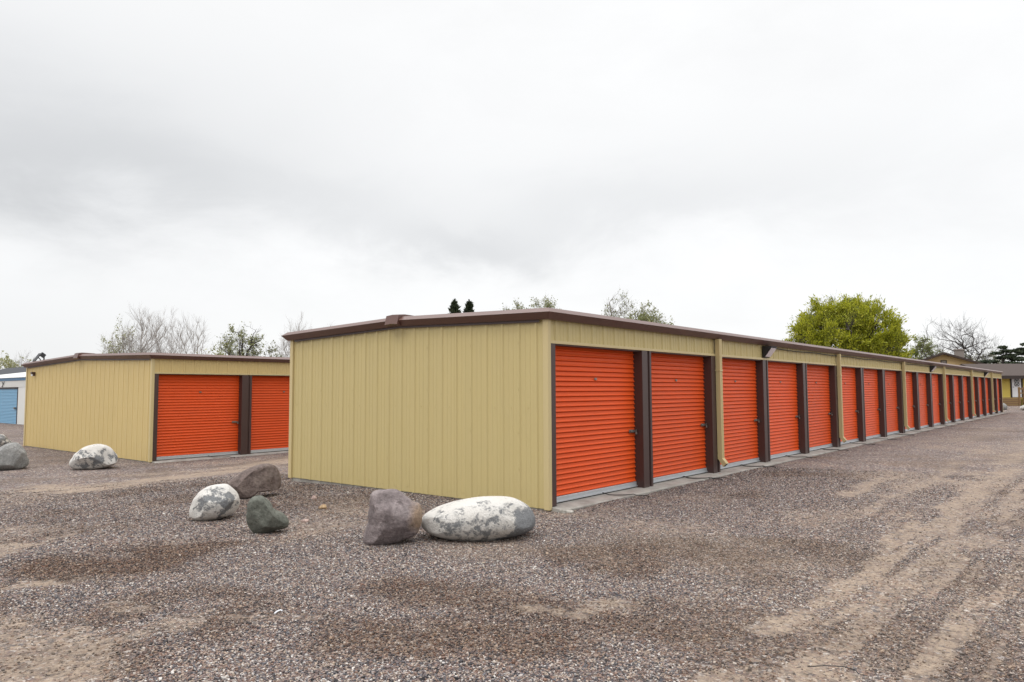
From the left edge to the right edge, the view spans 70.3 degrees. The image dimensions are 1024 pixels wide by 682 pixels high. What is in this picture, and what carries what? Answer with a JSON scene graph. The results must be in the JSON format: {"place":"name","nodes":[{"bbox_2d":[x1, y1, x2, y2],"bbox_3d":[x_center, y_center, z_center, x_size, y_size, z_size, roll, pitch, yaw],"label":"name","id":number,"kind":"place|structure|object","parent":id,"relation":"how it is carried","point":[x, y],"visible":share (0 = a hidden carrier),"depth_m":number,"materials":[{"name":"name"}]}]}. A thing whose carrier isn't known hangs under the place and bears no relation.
{"place":"outdoors","nodes":[
{"label":"outdoors","id":0,"kind":"place"},
{"bbox_2d":[0,405,1023,681],"bbox_3d":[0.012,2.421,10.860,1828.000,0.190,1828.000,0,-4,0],"label":"ground","id":1,"kind":"structure","parent":0,"point":[986,449],"depth_m":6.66,"materials":[{"name":"beige gravel"}]},
{"bbox_2d":[0,434,11,446],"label":"boulder","id":2,"kind":"object","parent":1,"relation":"on","point":[4,439],"visible":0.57,"depth_m":21.65,"materials":[{"name":"white stone"}]},
{"bbox_2d":[0,372,25,424],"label":"storage building","id":3,"kind":"structure","parent":1,"relation":"on","point":[12,398],"depth_m":41.83,"materials":[{"name":"white metal"}]},
{"bbox_2d":[0,389,16,423],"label":"roll up door","id":4,"kind":"structure","parent":3,"relation":"in","point":[8,397],"depth_m":42.17,"materials":[{"name":"metal"}]},
{"bbox_2d":[0,367,25,377],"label":"house","id":5,"kind":"structure","parent":1,"relation":"on","point":[12,370],"depth_m":73.86,"materials":[{"name":"white metal"}]},
{"bbox_2d":[0,442,28,470],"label":"boulder","id":6,"kind":"object","parent":1,"relation":"on","point":[13,455],"visible":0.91,"depth_m":16.55,"materials":[{"name":"grey stone"}]},
{"bbox_2d":[0,350,30,369],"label":"shrub","id":7,"kind":"object","parent":1,"relation":"on","point":[10,364],"visible":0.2,"depth_m":99.46,"materials":[{"name":"green plant"}]},
{"bbox_2d":[14,350,31,366],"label":"bare tree","id":8,"kind":"object","parent":1,"relation":"on","point":[23,360],"visible":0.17,"depth_m":101.88,"materials":[{"name":"grey plant"}]},
{"bbox_2d":[69,444,117,469],"bbox_3d":[-9.665,2.677,16.802,0.980,0.589,0.797,2,-5,-30],"label":"boulder","id":9,"kind":"object","parent":1,"relation":"on","point":[94,456],"visible":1,"depth_m":16.54,"materials":[{"name":"white stone"}]},
{"bbox_2d":[95,314,139,352],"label":"tree","id":10,"kind":"object","parent":1,"relation":"on","point":[121,344],"visible":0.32,"depth_m":77.85,"materials":[{"name":"green plant"}]},
{"bbox_2d":[112,301,171,352],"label":"bare tree","id":11,"kind":"object","parent":1,"relation":"on","point":[142,344],"visible":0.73,"depth_m":75.70,"materials":[{"name":"grey plant"}]},
{"bbox_2d":[22,352,289,462],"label":"storage building","id":12,"kind":"structure","parent":1,"relation":"on","point":[150,407],"depth_m":19.97,"materials":[{"name":"metal"}]},
{"bbox_2d":[156,374,239,460],"bbox_3d":[-8.051,1.953,19.103,0.668,2.284,2.225,-4,-5,40],"label":"roll up door","id":13,"kind":"structure","parent":12,"relation":"in","point":[198,416],"depth_m":19.25,"materials":[{"name":"orange metal"}]},
{"bbox_2d":[251,375,289,452],"bbox_3d":[-6.670,2.079,21.232,0.058,2.257,2.225,-4,-5,40],"label":"roll up door","id":14,"kind":"structure","parent":12,"relation":"in","point":[270,394],"depth_m":20.91,"materials":[{"name":"orange metal"}]},
{"bbox_2d":[136,308,189,353],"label":"bare tree","id":15,"kind":"object","parent":1,"relation":"on","point":[176,345],"visible":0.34,"depth_m":80.04,"materials":[{"name":"grey plant"}]},
{"bbox_2d":[162,311,212,353],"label":"bare tree","id":16,"kind":"object","parent":1,"relation":"on","point":[173,349],"visible":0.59,"depth_m":77.05,"materials":[{"name":"grey plant"}]},
{"bbox_2d":[196,343,223,354],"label":"shrub","id":17,"kind":"object","parent":1,"relation":"on","point":[214,349],"visible":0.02,"depth_m":66.09,"materials":[{"name":"green plant"}]},
{"bbox_2d":[189,484,239,520],"bbox_3d":[-3.768,2.044,9.218,0.597,0.445,0.551,1,-4,-22],"label":"boulder","id":18,"kind":"object","parent":1,"relation":"on","point":[215,502],"visible":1,"depth_m":9.03,"materials":[{"name":"white stone"}]},
{"bbox_2d":[211,321,266,356],"bbox_3d":[-23.416,2.309,61.829,5.135,8.192,5.211,0,-4,0],"label":"spreading tree","id":19,"kind":"object","parent":1,"relation":"on","point":[241,342],"visible":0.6,"depth_m":61.96,"materials":[{"name":"green plant"}]},
{"bbox_2d":[227,463,280,498],"bbox_3d":[-3.985,2.158,11.208,0.808,0.530,0.542,1,-4,-20],"label":"boulder","id":20,"kind":"object","parent":1,"relation":"on","point":[251,482],"visible":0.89,"depth_m":11.02,"materials":[{"name":"brown stone"}]},
{"bbox_2d":[246,495,288,533],"bbox_3d":[-2.792,1.980,8.312,0.467,0.436,0.381,1,-4,-18],"label":"boulder","id":21,"kind":"object","parent":1,"relation":"on","point":[263,515],"visible":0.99,"depth_m":8.16,"materials":[{"name":"green stone"}]},
{"bbox_2d":[264,340,281,356],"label":"shrub","id":22,"kind":"object","parent":1,"relation":"on","point":[270,352],"visible":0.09,"depth_m":66.15,"materials":[{"name":"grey plant"}]},
{"bbox_2d":[273,311,312,356],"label":"bare tree","id":23,"kind":"object","parent":1,"relation":"on","point":[288,347],"visible":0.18,"depth_m":69.92,"materials":[{"name":"plant"}]},
{"bbox_2d":[319,504,326,508],"bbox_3d":[-2.599,2.290,9.985,0.114,0.093,0.112,1,-4,-14],"label":"stone","id":24,"kind":"object","parent":1,"relation":"on","point":[323,506],"visible":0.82,"depth_m":9.95,"materials":[{"name":"beige stone"}]},
{"bbox_2d":[363,489,421,544],"bbox_3d":[-1.263,1.865,7.707,0.614,0.584,0.481,0,-4,-10],"label":"boulder","id":25,"kind":"object","parent":1,"relation":"on","point":[394,515],"visible":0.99,"depth_m":7.54,"materials":[{"name":"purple stone"}]},
{"bbox_2d":[448,298,460,313],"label":"spruce tree","id":26,"kind":"object","parent":1,"relation":"on","point":[454,307],"visible":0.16,"depth_m":78.23,"materials":[{"name":"green plant"}]},
{"bbox_2d":[460,299,474,312],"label":"spruce tree","id":27,"kind":"object","parent":1,"relation":"on","point":[469,306],"visible":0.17,"depth_m":78.18,"materials":[{"name":"green plant"}]},
{"bbox_2d":[421,496,534,541],"bbox_3d":[-0.370,1.955,7.998,1.256,0.472,0.774,0,-4,-3],"label":"boulder","id":28,"kind":"object","parent":1,"relation":"on","point":[484,518],"visible":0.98,"depth_m":7.71,"materials":[{"name":"white stone"}]},
{"bbox_2d":[502,298,524,309],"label":"tree","id":29,"kind":"object","parent":1,"relation":"on","point":[518,305],"visible":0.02,"depth_m":72.24,"materials":[{"name":"green plant"}]},
{"bbox_2d":[521,293,560,308],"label":"tree","id":30,"kind":"object","parent":1,"relation":"on","point":[547,305],"visible":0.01,"depth_m":72.08,"materials":[{"name":"green plant"}]},
{"bbox_2d":[559,509,573,512],"bbox_3d":[0.726,2.252,9.601,0.195,0.063,0.162,-2,-4,23],"label":"concrete chunk","id":31,"kind":"object","parent":1,"relation":"on","point":[565,511],"visible":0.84,"depth_m":9.54,"materials":[{"name":"white concrete"}]},
{"bbox_2d":[601,287,637,319],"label":"tree","id":32,"kind":"object","parent":1,"relation":"on","point":[620,307],"visible":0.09,"depth_m":70.38,"materials":[{"name":"green plant"}]},
{"bbox_2d":[282,308,1005,511],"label":"storage building","id":33,"kind":"structure","parent":1,"relation":"on","point":[551,409],"depth_m":12.00,"materials":[{"name":"metal"}]},
{"bbox_2d":[555,346,649,502],"bbox_3d":[1.479,1.163,10.675,0.646,2.284,2.291,-4,-5,40],"label":"roll up door","id":34,"kind":"structure","parent":33,"relation":"in","point":[595,440],"depth_m":10.83,"materials":[{"name":"orange metal"}]},
{"bbox_2d":[651,351,727,483],"bbox_3d":[3.137,1.291,12.662,0.646,2.284,2.291,-4,-5,40],"label":"roll up door","id":35,"kind":"structure","parent":33,"relation":"in","point":[678,425],"depth_m":12.89,"materials":[{"name":"orange metal"}]},
{"bbox_2d":[720,358,775,469],"bbox_3d":[4.796,1.419,14.649,0.646,2.284,2.291,-4,-5,40],"label":"roll up door","id":36,"kind":"structure","parent":33,"relation":"in","point":[740,416],"depth_m":15.00,"materials":[{"name":"orange metal"}]},
{"bbox_2d":[768,360,815,458],"bbox_3d":[6.457,1.547,16.632,0.647,2.284,2.291,-4,-5,40],"label":"roll up door","id":37,"kind":"structure","parent":33,"relation":"in","point":[783,416],"depth_m":16.94,"materials":[{"name":"orange metal"}]},
{"bbox_2d":[807,365,848,450],"bbox_3d":[8.113,1.675,18.624,0.646,2.284,2.291,-4,-5,40],"label":"roll up door","id":38,"kind":"structure","parent":33,"relation":"in","point":[819,413],"depth_m":18.96,"materials":[{"name":"orange metal"}]},
{"bbox_2d":[833,365,874,444],"bbox_3d":[9.775,1.803,20.605,0.647,2.284,2.291,-4,-5,40],"label":"roll up door","id":39,"kind":"structure","parent":33,"relation":"in","point":[849,396],"depth_m":21.12,"materials":[{"name":"orange metal"}]},
{"bbox_2d":[864,369,896,439],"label":"roll up door","id":40,"kind":"structure","parent":33,"relation":"in","point":[870,376],"depth_m":22.99,"materials":[{"name":"orange metal"}]},
{"bbox_2d":[885,371,913,434],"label":"roll up door","id":41,"kind":"structure","parent":33,"relation":"in","point":[890,376],"depth_m":25.01,"materials":[{"name":"orange metal"}]},
{"bbox_2d":[905,372,927,431],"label":"roll up door","id":42,"kind":"structure","parent":33,"relation":"in","point":[910,417],"depth_m":27.22,"materials":[{"name":"orange metal"}]},
{"bbox_2d":[918,373,940,428],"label":"roll up door","id":43,"kind":"structure","parent":33,"relation":"in","point":[921,376],"depth_m":29.05,"materials":[{"name":"orange metal"}]},
{"bbox_2d":[932,374,946,425],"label":"roll up door","id":44,"kind":"structure","parent":33,"relation":"in","point":[935,394],"depth_m":31.06,"materials":[{"name":"orange metal"}]},
{"bbox_2d":[945,375,960,423],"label":"roll up door","id":45,"kind":"structure","parent":33,"relation":"in","point":[947,380],"depth_m":33.31,"materials":[{"name":"orange metal"}]},
{"bbox_2d":[954,376,971,421],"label":"roll up door","id":46,"kind":"structure","parent":33,"relation":"in","point":[956,393],"depth_m":35.10,"materials":[{"name":"orange metal"}]},
{"bbox_2d":[963,376,974,419],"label":"roll up door","id":47,"kind":"structure","parent":33,"relation":"in","point":[964,377],"depth_m":37.11,"materials":[{"name":"orange metal"}]},
{"bbox_2d":[973,377,976,417],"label":"roll up door","id":48,"kind":"structure","parent":33,"relation":"in","point":[973,377],"depth_m":39.42,"materials":[{"name":"orange metal"}]},
{"bbox_2d":[978,377,982,415],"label":"roll up door","id":49,"kind":"structure","parent":33,"relation":"in","point":[979,379],"depth_m":41.14,"materials":[{"name":"orange metal"}]},
{"bbox_2d":[985,378,988,414],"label":"roll up door","id":50,"kind":"structure","parent":33,"relation":"in","point":[986,383],"depth_m":43.14,"materials":[{"name":"orange metal"}]},
{"bbox_2d":[997,379,1001,412],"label":"roll up door","id":51,"kind":"structure","parent":33,"relation":"in","point":[997,379],"depth_m":47.15,"materials":[{"name":"orange metal"}]},
{"bbox_2d":[625,300,674,324],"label":"tree","id":52,"kind":"object","parent":1,"relation":"on","point":[648,318],"visible":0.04,"depth_m":65.79,"materials":[{"name":"green plant"}]},
{"bbox_2d":[782,292,916,358],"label":"willow tree","id":53,"kind":"object","parent":1,"relation":"on","point":[852,323],"visible":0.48,"depth_m":71.16,"materials":[{"name":"green plant"}]},
{"bbox_2d":[909,334,942,359],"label":"tree","id":54,"kind":"object","parent":1,"relation":"on","point":[918,347],"visible":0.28,"depth_m":97.57,"materials":[{"name":"green plant"}]},
{"bbox_2d":[922,349,984,364],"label":"house","id":55,"kind":"structure","parent":1,"relation":"on","point":[957,358],"depth_m":83.80,"materials":[{"name":"beige paint"}]},
{"bbox_2d":[911,313,1003,363],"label":"bare tree","id":56,"kind":"object","parent":1,"relation":"on","point":[959,343],"visible":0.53,"depth_m":91.50,"materials":[{"name":"grey plant"}]},
{"bbox_2d":[964,349,1006,363],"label":"tree","id":57,"kind":"object","parent":1,"relation":"on","point":[983,358],"visible":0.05,"depth_m":95.61,"materials":[{"name":"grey plant"}]},
{"bbox_2d":[960,364,1023,404],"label":"house","id":58,"kind":"structure","parent":1,"relation":"on","point":[1012,378],"depth_m":67.85,"materials":[{"name":"yellow paint"}]},
{"bbox_2d":[1012,379,1021,396],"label":"front door","id":59,"kind":"structure","parent":58,"relation":"in","point":[1016,383],"depth_m":67.80,"materials":[{"name":"white paint"}]},
{"bbox_2d":[977,345,1023,363],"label":"pine tree","id":60,"kind":"object","parent":1,"relation":"on","point":[1004,356],"visible":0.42,"depth_m":83.61,"materials":[{"name":"green plant"}]},
{"bbox_2d":[1003,387,1023,405],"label":"deck","id":61,"kind":"structure","parent":1,"relation":"on","point":[1012,401],"depth_m":65.91,"materials":[{"name":"brown wood"}]},
{"bbox_2d":[1007,343,1023,363],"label":"pine tree","id":62,"kind":"object","parent":1,"relation":"on","point":[1021,353],"visible":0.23,"depth_m":86.25,"materials":[{"name":"green plant"}]},
{"bbox_2d":[0,0,1023,368],"label":"sky","id":63,"kind":"structure","parent":0,"point":[724,165],"materials":[{"name":"white"}]},
{"bbox_2d":[807,665,858,673],"bbox_3d":[1.830,1.864,4.148,0.269,0.010,0.086,-2,-4,21],"label":"wire","id":64,"kind":"object","parent":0,"point":[833,666],"visible":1,"depth_m":4.16,"materials":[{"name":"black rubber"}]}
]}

